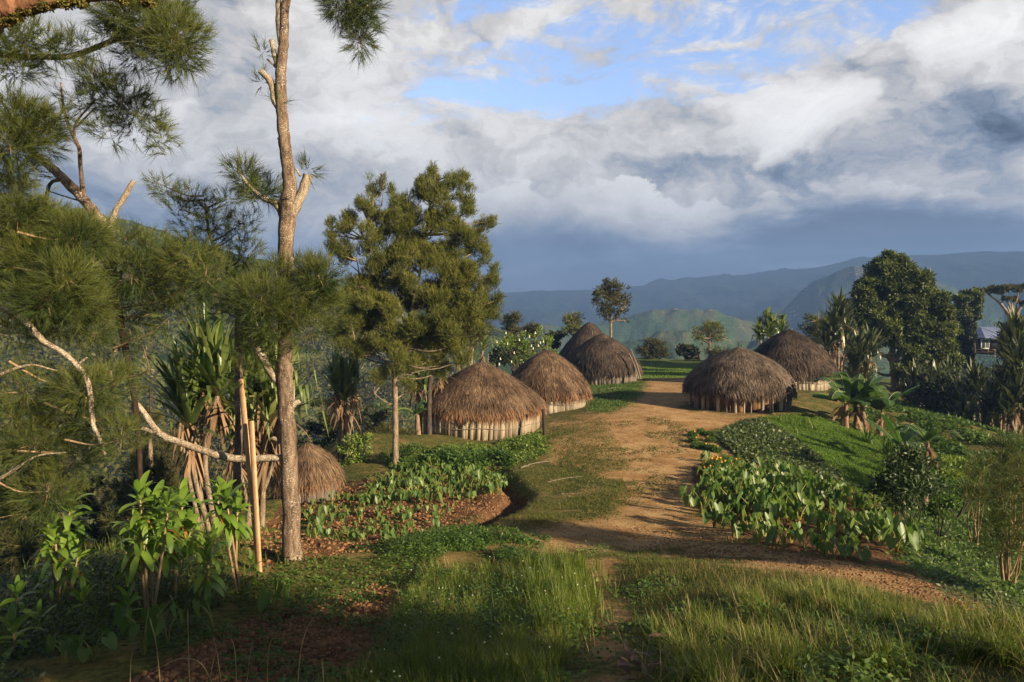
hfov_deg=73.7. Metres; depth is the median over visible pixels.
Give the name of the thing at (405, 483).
taro plant
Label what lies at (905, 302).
broadleaf tree
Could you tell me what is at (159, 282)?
casuarina tree
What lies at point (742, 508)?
taro plant
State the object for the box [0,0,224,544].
casuarina tree
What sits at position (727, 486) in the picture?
taro plant
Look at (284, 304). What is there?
casuarina tree
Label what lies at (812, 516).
taro plant
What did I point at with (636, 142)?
sky
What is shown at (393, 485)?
taro plant
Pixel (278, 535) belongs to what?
garden clods
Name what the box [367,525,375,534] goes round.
taro plant
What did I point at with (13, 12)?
mossy tree
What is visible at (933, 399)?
undergrowth
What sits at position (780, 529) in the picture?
taro plant
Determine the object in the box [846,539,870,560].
taro plant
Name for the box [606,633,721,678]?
weeds
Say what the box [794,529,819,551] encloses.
taro plant
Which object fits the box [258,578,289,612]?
taro plant
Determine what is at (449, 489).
taro plant
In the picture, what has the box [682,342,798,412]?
thatched hut
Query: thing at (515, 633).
grass clump
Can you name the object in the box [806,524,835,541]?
taro plant
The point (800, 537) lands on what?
taro plant
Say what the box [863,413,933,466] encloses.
banana plant
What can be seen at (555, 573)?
upright grass
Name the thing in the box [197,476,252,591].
cordyline
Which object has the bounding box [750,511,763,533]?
taro plant
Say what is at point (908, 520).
taro plant
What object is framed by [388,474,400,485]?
taro plant
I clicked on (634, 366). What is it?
leaning pole
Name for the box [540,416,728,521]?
path weeds
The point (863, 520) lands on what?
taro plant
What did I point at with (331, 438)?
valley tree
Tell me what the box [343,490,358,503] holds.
taro plant
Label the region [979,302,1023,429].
pandanus
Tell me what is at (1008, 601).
slope cover
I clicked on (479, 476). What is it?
taro plant
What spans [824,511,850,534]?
taro plant
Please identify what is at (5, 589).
weeds
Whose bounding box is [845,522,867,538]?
taro plant
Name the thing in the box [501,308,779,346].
hills
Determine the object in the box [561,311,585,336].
casuarina tree
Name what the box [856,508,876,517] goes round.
taro plant
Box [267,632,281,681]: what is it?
grass stalk
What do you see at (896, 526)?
taro plant
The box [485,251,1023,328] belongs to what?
mountains
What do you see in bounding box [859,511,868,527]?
taro plant
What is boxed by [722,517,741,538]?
taro plant
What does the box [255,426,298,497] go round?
valley tree
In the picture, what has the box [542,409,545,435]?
door post
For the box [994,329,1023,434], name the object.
pandanus
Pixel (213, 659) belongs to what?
grass stalk
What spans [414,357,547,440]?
thatched hut
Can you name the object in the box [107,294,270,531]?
pandanus
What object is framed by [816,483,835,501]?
taro plant
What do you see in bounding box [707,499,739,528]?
taro plant
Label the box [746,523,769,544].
taro plant
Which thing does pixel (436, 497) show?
taro plant
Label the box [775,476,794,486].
taro plant
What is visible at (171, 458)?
valley tree
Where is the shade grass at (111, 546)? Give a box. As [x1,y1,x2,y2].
[0,515,306,658]
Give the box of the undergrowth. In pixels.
[897,359,1023,431]
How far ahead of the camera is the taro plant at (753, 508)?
18.15 m
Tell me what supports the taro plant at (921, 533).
on the ground at (108, 664)
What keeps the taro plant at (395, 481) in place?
on the ground at (108, 664)
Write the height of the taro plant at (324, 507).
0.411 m
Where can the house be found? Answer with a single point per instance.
(983, 337)
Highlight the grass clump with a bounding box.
[343,555,611,681]
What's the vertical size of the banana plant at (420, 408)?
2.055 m
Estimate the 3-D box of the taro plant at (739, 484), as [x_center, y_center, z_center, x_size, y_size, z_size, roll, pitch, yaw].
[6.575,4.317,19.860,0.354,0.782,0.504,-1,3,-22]
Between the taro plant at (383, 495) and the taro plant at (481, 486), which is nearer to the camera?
the taro plant at (383, 495)
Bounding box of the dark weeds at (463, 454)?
[400,446,515,481]
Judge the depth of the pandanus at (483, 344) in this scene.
39.90 m
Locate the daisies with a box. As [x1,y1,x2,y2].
[370,556,585,676]
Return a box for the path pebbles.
[501,388,994,616]
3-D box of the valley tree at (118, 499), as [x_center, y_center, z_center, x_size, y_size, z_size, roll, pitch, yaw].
[-11.604,5.072,21.255,3.106,3.817,2.479,0,3,0]
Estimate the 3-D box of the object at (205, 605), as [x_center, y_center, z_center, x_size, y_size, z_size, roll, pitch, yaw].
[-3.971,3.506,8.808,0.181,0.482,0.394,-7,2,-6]
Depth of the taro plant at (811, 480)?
20.19 m
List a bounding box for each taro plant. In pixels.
[46,628,85,662]
[74,628,116,662]
[114,594,177,654]
[152,602,183,642]
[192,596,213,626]
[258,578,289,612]
[304,506,314,516]
[306,528,315,537]
[307,498,315,509]
[307,522,321,537]
[309,516,321,525]
[318,503,331,515]
[319,521,332,534]
[321,511,333,521]
[328,491,339,503]
[332,529,340,540]
[334,511,345,522]
[342,506,350,512]
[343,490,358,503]
[344,527,359,538]
[347,526,358,535]
[352,506,360,522]
[355,532,364,540]
[358,494,367,505]
[358,498,369,508]
[360,487,370,495]
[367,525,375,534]
[368,480,380,489]
[368,505,384,517]
[371,488,382,503]
[376,477,387,485]
[377,511,388,520]
[379,520,390,527]
[381,483,391,497]
[381,491,390,502]
[382,524,396,541]
[385,469,403,477]
[385,477,393,485]
[387,484,399,497]
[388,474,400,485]
[388,502,404,517]
[388,522,399,534]
[390,477,401,488]
[391,489,404,501]
[391,491,399,500]
[395,507,410,521]
[399,472,407,481]
[402,478,416,489]
[402,527,408,536]
[405,489,418,503]
[405,509,413,517]
[406,504,420,514]
[409,476,426,488]
[411,468,421,478]
[411,520,423,534]
[413,476,419,488]
[415,462,426,470]
[415,490,427,503]
[418,487,429,497]
[422,469,436,483]
[422,503,431,512]
[423,472,435,483]
[424,492,442,504]
[429,467,436,477]
[429,504,437,517]
[430,475,441,485]
[431,475,441,485]
[431,484,440,493]
[431,506,445,521]
[432,517,439,526]
[433,482,448,500]
[442,464,449,478]
[442,476,455,487]
[446,484,457,498]
[450,491,460,503]
[454,470,464,482]
[459,480,468,495]
[461,462,471,473]
[461,474,474,486]
[463,491,475,501]
[464,469,469,477]
[465,460,476,471]
[468,489,476,498]
[472,470,484,481]
[473,479,486,492]
[482,468,490,479]
[482,478,492,487]
[485,480,497,493]
[494,476,507,489]
[497,478,502,492]
[498,473,506,487]
[679,485,698,506]
[690,491,714,514]
[696,475,702,491]
[697,466,723,478]
[698,479,720,492]
[700,450,711,460]
[700,474,720,482]
[701,490,725,502]
[702,476,720,492]
[703,468,724,481]
[703,502,725,527]
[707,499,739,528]
[709,478,728,494]
[711,482,732,503]
[714,462,731,474]
[714,476,732,492]
[715,466,734,482]
[715,481,729,494]
[718,472,738,488]
[718,485,742,509]
[719,462,738,470]
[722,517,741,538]
[726,454,738,465]
[726,472,742,490]
[729,509,744,531]
[730,498,748,515]
[732,504,758,528]
[733,478,746,490]
[734,470,751,488]
[735,472,742,483]
[736,473,752,489]
[736,492,758,514]
[737,487,760,509]
[739,463,749,469]
[740,513,752,534]
[741,462,756,472]
[742,455,770,467]
[743,494,756,509]
[745,475,760,487]
[746,502,763,511]
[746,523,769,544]
[747,489,779,507]
[748,484,769,493]
[749,512,771,534]
[750,465,772,481]
[750,484,779,501]
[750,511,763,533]
[754,474,768,485]
[755,502,777,520]
[755,512,775,536]
[757,482,781,498]
[758,467,770,477]
[762,463,778,475]
[763,459,777,470]
[764,498,787,524]
[765,530,785,550]
[768,486,784,494]
[769,521,794,546]
[773,504,795,526]
[774,460,789,472]
[774,490,797,499]
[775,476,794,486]
[775,494,798,516]
[776,477,801,494]
[778,520,802,542]
[779,464,804,473]
[779,503,794,521]
[781,491,809,521]
[782,461,807,489]
[782,475,796,490]
[784,477,811,508]
[787,472,806,499]
[790,498,803,512]
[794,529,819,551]
[795,502,807,521]
[797,494,817,516]
[797,533,818,555]
[802,478,813,490]
[803,484,809,495]
[806,484,833,502]
[806,504,829,531]
[806,507,839,528]
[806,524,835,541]
[810,493,831,510]
[812,486,827,502]
[813,536,838,554]
[814,475,831,482]
[816,482,840,505]
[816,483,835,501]
[819,479,839,489]
[822,530,845,559]
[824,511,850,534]
[825,480,846,488]
[828,501,844,519]
[828,510,849,532]
[831,479,850,499]
[832,490,854,504]
[833,497,853,516]
[836,494,853,507]
[837,512,861,532]
[838,534,859,556]
[842,518,848,533]
[844,510,874,536]
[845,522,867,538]
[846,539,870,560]
[848,531,869,547]
[850,512,881,540]
[851,494,870,510]
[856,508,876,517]
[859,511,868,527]
[862,500,876,508]
[863,493,887,510]
[865,504,882,515]
[868,516,889,540]
[872,519,886,542]
[874,510,886,519]
[882,507,899,520]
[882,522,918,551]
[886,514,905,545]
[891,522,913,545]
[898,517,910,538]
[899,520,923,542]
[912,518,918,534]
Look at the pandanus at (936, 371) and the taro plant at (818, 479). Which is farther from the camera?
the pandanus at (936, 371)
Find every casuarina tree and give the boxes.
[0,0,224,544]
[5,82,251,568]
[128,0,393,562]
[136,162,276,543]
[320,159,506,466]
[423,269,504,434]
[499,308,525,370]
[522,319,544,354]
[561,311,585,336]
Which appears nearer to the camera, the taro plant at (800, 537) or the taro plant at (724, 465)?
the taro plant at (800, 537)
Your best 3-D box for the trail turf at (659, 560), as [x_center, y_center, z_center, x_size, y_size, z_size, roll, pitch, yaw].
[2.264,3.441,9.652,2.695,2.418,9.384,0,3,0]
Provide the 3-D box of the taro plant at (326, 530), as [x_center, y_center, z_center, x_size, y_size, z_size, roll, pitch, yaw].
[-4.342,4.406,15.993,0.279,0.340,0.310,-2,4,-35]
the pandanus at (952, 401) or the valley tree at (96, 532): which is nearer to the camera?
the valley tree at (96, 532)
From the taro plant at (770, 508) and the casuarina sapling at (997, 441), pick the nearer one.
the taro plant at (770, 508)
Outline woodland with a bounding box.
[0,241,467,578]
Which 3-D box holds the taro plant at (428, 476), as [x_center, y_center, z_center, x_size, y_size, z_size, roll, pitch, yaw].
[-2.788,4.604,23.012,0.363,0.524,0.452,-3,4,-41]
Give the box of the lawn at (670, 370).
[639,364,696,377]
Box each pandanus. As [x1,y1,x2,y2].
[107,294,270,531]
[180,307,330,527]
[312,346,376,459]
[401,351,455,433]
[450,321,494,370]
[749,306,792,343]
[810,286,858,379]
[837,323,890,382]
[894,357,929,404]
[914,361,951,409]
[931,373,975,415]
[939,384,994,424]
[941,356,963,379]
[948,357,992,423]
[972,379,1010,430]
[973,357,1010,430]
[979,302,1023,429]
[987,365,1023,433]
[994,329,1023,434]
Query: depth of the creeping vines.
28.63 m
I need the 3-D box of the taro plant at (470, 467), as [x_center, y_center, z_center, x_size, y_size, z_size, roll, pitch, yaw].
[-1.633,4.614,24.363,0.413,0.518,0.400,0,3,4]
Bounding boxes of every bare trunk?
[141,430,143,508]
[148,439,152,479]
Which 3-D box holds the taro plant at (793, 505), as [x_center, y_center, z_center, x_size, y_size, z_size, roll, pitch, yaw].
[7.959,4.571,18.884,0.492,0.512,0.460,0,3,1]
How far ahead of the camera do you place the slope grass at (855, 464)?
31.51 m
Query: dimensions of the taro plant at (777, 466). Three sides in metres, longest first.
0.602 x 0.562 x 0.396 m
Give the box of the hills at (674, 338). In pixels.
[546,329,1002,378]
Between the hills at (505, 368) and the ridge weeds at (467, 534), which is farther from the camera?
the hills at (505, 368)
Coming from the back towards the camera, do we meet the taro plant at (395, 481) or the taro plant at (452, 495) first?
the taro plant at (395, 481)
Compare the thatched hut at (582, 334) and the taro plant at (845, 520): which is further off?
the thatched hut at (582, 334)
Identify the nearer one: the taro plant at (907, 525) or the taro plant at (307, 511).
the taro plant at (907, 525)
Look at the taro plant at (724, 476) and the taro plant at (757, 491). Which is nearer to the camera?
the taro plant at (757, 491)
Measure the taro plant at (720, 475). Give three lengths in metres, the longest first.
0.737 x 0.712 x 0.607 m
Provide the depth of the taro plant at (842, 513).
16.52 m
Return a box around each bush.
[335,432,375,466]
[377,442,422,463]
[487,346,509,367]
[542,330,568,351]
[633,336,672,359]
[675,342,700,359]
[701,344,730,357]
[918,491,963,536]
[935,454,992,517]
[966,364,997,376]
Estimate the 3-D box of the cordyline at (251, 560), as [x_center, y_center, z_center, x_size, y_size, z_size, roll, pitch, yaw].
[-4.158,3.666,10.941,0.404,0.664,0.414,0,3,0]
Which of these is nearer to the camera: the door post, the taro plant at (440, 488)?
the taro plant at (440, 488)
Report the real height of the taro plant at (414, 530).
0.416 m
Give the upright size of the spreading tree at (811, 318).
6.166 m
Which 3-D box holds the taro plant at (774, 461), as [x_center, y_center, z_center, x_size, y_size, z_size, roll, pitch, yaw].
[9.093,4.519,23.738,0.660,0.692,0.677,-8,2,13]
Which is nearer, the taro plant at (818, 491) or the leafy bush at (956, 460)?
the taro plant at (818, 491)
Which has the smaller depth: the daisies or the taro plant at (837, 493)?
the daisies
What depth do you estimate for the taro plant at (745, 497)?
18.75 m
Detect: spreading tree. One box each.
[690,319,729,356]
[796,311,827,344]
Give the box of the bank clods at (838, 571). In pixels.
[612,526,1011,621]
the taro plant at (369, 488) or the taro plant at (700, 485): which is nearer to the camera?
the taro plant at (700, 485)
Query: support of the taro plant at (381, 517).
on the ground at (108, 664)
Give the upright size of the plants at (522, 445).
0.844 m
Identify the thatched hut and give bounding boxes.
[268,442,346,503]
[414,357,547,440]
[512,349,592,413]
[559,322,601,359]
[567,330,643,384]
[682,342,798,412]
[754,329,839,390]
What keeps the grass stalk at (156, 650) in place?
on the ground at (108, 664)
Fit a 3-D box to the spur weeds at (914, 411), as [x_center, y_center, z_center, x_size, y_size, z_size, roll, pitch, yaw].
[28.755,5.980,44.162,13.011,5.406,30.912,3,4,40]
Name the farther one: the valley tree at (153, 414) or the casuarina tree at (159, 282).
the valley tree at (153, 414)
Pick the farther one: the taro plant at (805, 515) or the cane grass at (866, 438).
the cane grass at (866, 438)
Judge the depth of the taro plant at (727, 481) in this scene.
20.61 m
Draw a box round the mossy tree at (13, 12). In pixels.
[0,0,157,35]
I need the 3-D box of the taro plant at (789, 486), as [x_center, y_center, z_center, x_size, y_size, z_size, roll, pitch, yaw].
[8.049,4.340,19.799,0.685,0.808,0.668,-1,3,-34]
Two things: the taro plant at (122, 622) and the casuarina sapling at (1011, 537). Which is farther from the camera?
the casuarina sapling at (1011, 537)
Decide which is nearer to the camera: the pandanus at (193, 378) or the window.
the pandanus at (193, 378)
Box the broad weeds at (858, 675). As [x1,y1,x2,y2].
[635,578,1023,681]
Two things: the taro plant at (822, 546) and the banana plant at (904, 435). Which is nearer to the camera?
the taro plant at (822, 546)
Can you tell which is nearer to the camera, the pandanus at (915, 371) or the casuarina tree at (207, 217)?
the casuarina tree at (207, 217)
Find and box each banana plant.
[398,390,430,434]
[809,368,918,435]
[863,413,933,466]
[894,423,963,502]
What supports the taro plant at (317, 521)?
on the ground at (108, 664)
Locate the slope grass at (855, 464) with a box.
[751,412,953,515]
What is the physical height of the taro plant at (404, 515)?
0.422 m
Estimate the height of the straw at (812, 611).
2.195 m
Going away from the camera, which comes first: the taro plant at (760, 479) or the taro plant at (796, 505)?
the taro plant at (796, 505)
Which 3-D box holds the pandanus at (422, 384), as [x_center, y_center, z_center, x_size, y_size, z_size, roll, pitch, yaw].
[-4.065,2.473,33.321,3.168,4.806,2.856,-1,3,-24]
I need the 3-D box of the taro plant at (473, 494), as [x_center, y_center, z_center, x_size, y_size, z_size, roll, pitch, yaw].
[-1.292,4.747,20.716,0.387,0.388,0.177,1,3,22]
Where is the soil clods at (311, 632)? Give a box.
[131,583,400,681]
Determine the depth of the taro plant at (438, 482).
22.19 m
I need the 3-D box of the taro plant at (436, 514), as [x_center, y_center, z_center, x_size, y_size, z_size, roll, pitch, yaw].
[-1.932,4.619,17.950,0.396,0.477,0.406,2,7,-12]
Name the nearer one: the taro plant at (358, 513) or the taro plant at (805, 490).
the taro plant at (358, 513)
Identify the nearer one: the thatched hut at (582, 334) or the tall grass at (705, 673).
the tall grass at (705, 673)
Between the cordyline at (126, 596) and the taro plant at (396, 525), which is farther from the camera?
the taro plant at (396, 525)
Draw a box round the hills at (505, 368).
[0,206,542,571]
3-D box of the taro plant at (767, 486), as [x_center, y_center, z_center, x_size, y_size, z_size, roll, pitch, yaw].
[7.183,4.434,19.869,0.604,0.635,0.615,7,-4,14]
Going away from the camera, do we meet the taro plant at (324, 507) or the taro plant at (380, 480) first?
the taro plant at (324, 507)
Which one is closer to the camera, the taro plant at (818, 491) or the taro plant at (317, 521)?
the taro plant at (317, 521)
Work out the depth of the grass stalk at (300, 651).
5.75 m
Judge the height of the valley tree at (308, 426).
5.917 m
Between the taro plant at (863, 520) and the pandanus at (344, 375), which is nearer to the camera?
the taro plant at (863, 520)
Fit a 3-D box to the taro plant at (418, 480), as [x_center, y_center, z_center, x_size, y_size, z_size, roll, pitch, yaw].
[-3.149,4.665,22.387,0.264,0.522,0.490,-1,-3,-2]
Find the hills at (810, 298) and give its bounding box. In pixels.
[767,263,1023,335]
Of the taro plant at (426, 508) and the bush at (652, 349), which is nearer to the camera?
the taro plant at (426, 508)
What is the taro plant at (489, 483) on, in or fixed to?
on the ground at (108, 664)
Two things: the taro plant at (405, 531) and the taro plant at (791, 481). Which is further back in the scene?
the taro plant at (791, 481)
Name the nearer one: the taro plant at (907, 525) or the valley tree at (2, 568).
the taro plant at (907, 525)
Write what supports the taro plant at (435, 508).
on the ground at (108, 664)
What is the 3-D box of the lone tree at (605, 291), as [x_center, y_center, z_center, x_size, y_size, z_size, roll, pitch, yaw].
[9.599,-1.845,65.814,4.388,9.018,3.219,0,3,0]
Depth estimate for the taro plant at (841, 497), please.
19.98 m
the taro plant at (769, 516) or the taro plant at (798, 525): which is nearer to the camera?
the taro plant at (798, 525)
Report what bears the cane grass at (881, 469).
on the ground at (108, 664)
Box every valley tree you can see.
[0,479,27,583]
[0,498,96,576]
[58,474,131,559]
[93,449,184,543]
[123,378,172,509]
[145,425,187,523]
[157,476,225,524]
[212,475,279,505]
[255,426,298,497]
[296,438,308,445]
[304,397,336,441]
[310,416,342,448]
[352,401,392,432]
[365,422,421,435]
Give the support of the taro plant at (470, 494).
on the ground at (108, 664)
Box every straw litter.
[496,377,983,613]
[516,419,641,512]
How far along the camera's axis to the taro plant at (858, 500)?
20.27 m
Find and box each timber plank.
[238,379,255,560]
[249,421,261,571]
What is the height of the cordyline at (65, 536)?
1.957 m
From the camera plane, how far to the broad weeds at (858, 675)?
5.36 m
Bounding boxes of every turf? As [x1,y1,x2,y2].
[494,476,638,534]
[514,423,627,504]
[583,380,649,412]
[589,546,717,681]
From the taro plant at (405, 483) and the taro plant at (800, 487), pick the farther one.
the taro plant at (405, 483)
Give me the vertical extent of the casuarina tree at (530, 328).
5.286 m
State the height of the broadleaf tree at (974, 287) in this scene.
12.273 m
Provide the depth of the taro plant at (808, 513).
17.44 m
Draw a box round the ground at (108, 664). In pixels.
[0,358,1023,681]
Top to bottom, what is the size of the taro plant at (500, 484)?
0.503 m
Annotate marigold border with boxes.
[687,427,722,453]
[698,454,743,476]
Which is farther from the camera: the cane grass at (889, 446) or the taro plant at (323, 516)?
the cane grass at (889, 446)
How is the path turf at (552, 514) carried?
on the ground at (108, 664)
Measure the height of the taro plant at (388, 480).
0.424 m
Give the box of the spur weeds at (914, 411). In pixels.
[838,399,1023,482]
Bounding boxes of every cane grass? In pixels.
[826,404,851,419]
[850,417,883,443]
[854,422,899,454]
[869,453,887,473]
[934,426,954,441]
[944,468,986,492]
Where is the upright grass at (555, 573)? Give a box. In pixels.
[514,540,653,638]
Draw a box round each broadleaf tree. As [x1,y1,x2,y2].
[846,248,965,391]
[950,288,984,374]
[953,314,977,369]
[972,286,985,362]
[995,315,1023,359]
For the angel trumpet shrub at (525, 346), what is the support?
on the ground at (108, 664)
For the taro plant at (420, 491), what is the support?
on the ground at (108, 664)
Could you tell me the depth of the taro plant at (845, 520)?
15.95 m
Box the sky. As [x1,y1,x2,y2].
[0,0,1023,296]
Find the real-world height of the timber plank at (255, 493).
2.609 m
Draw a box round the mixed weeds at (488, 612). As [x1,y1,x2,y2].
[342,556,625,681]
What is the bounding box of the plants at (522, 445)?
[388,430,552,470]
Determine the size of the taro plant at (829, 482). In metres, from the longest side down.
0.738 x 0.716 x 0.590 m
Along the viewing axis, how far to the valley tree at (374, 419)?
37.37 m
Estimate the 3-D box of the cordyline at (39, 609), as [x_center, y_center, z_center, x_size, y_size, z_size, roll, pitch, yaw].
[-6.047,3.720,8.717,0.462,0.819,0.468,0,3,0]
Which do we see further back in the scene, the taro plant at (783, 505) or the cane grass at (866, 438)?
the cane grass at (866, 438)
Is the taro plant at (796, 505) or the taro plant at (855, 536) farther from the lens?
the taro plant at (796, 505)
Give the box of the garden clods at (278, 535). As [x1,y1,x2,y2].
[240,473,526,565]
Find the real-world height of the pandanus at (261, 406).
5.882 m
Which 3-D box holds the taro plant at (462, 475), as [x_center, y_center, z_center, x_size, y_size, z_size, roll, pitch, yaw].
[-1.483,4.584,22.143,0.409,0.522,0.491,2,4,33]
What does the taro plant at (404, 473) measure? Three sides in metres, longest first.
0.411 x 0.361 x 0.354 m
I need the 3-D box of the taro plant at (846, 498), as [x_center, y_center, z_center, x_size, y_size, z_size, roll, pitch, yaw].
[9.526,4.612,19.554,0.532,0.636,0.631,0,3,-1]
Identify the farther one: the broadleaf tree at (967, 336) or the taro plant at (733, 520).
the broadleaf tree at (967, 336)
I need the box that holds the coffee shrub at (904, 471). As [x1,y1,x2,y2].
[860,441,953,526]
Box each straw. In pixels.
[355,551,613,681]
[610,561,1023,681]
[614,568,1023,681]
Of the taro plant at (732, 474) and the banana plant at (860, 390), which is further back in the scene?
the banana plant at (860, 390)
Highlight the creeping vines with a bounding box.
[710,417,856,488]
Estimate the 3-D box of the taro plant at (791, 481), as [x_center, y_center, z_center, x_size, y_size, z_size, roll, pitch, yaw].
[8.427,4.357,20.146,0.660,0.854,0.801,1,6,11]
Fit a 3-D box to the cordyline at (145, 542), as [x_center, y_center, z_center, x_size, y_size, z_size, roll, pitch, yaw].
[-5.066,2.852,9.573,1.019,2.084,1.374,-2,4,-36]
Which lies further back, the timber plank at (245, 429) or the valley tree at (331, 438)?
the valley tree at (331, 438)
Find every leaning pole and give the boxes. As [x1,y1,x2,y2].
[629,353,638,378]
[630,348,640,378]
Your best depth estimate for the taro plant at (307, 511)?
18.68 m
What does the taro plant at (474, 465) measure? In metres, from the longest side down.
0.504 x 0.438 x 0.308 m
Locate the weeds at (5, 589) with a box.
[0,540,277,681]
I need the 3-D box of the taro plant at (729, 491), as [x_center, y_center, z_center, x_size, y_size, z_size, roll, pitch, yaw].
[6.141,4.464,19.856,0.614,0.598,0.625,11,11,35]
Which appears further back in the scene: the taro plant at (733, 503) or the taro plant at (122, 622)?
the taro plant at (733, 503)
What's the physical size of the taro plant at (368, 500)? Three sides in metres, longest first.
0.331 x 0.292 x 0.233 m
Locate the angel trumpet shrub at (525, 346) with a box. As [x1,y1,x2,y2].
[492,325,558,372]
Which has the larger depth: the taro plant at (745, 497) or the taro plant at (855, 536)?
the taro plant at (745, 497)
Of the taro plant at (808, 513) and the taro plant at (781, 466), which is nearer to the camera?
the taro plant at (808, 513)
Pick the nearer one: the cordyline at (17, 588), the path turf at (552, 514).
the cordyline at (17, 588)
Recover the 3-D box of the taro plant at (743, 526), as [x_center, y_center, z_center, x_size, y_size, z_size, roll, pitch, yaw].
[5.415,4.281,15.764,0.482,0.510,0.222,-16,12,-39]
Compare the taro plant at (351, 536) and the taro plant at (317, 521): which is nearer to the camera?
the taro plant at (351, 536)
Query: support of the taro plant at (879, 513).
on the ground at (108, 664)
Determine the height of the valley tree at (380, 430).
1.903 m
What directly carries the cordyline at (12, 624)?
on the ground at (108, 664)
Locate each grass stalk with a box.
[150,620,160,681]
[164,658,211,681]
[187,609,189,681]
[209,641,224,681]
[213,637,220,680]
[231,638,236,681]
[247,641,252,679]
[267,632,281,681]
[297,620,311,681]
[319,658,324,680]
[361,649,371,677]
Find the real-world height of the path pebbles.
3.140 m
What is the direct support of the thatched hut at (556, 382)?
on the ground at (108, 664)
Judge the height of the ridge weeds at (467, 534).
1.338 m
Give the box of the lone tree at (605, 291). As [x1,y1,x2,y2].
[590,276,632,336]
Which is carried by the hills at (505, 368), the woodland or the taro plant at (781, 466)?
the woodland
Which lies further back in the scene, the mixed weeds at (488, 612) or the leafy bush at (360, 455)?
the leafy bush at (360, 455)
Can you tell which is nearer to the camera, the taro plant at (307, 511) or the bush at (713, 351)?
the taro plant at (307, 511)
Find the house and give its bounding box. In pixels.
[971,327,1000,354]
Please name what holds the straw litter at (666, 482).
on the ground at (108, 664)
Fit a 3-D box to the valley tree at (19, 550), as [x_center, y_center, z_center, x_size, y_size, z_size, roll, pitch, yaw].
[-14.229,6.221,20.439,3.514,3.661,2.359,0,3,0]
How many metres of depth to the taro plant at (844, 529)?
16.80 m
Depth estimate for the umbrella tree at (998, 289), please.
83.64 m
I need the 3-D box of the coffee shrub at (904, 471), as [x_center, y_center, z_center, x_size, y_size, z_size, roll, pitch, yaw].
[10.931,4.122,18.692,2.718,2.670,1.820,0,3,0]
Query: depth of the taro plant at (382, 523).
17.19 m
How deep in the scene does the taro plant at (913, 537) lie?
14.54 m
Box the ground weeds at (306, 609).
[0,540,742,681]
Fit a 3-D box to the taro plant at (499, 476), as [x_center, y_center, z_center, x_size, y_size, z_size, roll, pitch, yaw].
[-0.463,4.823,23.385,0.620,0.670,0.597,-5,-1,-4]
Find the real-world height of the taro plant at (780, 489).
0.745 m
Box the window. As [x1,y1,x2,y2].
[981,339,988,348]
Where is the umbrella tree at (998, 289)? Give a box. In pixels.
[976,283,1023,316]
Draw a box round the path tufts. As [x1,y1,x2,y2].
[510,500,823,568]
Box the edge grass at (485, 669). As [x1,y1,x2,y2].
[306,629,571,681]
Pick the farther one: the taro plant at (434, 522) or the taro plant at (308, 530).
the taro plant at (434, 522)
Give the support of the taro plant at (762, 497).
on the ground at (108, 664)
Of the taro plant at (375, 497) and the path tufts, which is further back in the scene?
the taro plant at (375, 497)
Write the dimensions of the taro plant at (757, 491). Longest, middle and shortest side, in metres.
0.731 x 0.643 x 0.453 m
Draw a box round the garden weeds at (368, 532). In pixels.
[223,468,527,565]
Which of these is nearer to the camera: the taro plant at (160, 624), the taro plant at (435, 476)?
the taro plant at (160, 624)
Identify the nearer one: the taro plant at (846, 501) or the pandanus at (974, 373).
the taro plant at (846, 501)
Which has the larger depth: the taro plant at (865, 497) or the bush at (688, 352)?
the bush at (688, 352)
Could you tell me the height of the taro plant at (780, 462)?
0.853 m
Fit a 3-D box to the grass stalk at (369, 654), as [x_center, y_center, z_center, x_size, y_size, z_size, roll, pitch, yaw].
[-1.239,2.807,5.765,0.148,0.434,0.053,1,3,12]
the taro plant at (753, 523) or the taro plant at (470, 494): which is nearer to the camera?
the taro plant at (753, 523)
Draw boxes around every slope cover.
[858,433,1023,605]
[868,518,1023,619]
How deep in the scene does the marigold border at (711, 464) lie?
24.66 m
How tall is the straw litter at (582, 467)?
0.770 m
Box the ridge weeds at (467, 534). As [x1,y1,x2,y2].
[366,518,551,566]
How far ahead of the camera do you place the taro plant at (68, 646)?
7.49 m
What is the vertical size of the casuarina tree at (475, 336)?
8.110 m
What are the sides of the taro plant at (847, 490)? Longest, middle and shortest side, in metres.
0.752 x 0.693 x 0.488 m
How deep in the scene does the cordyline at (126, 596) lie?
8.97 m
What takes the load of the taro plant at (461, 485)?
on the ground at (108, 664)
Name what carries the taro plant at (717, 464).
on the ground at (108, 664)
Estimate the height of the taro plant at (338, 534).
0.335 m
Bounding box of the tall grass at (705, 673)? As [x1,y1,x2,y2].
[629,570,1023,681]
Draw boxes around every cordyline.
[0,574,44,626]
[0,597,44,661]
[20,599,57,638]
[23,481,100,605]
[62,575,102,621]
[107,470,192,609]
[108,582,142,631]
[158,477,208,598]
[180,524,235,604]
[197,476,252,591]
[242,549,265,586]
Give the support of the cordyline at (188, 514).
on the ground at (108, 664)
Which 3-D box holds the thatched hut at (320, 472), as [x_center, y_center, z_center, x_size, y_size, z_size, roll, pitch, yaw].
[-6.549,4.459,21.874,2.734,2.470,2.683,0,3,0]
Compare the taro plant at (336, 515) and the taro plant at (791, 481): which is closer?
the taro plant at (336, 515)
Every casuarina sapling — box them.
[942,448,1010,544]
[965,446,1023,582]
[975,425,1023,528]

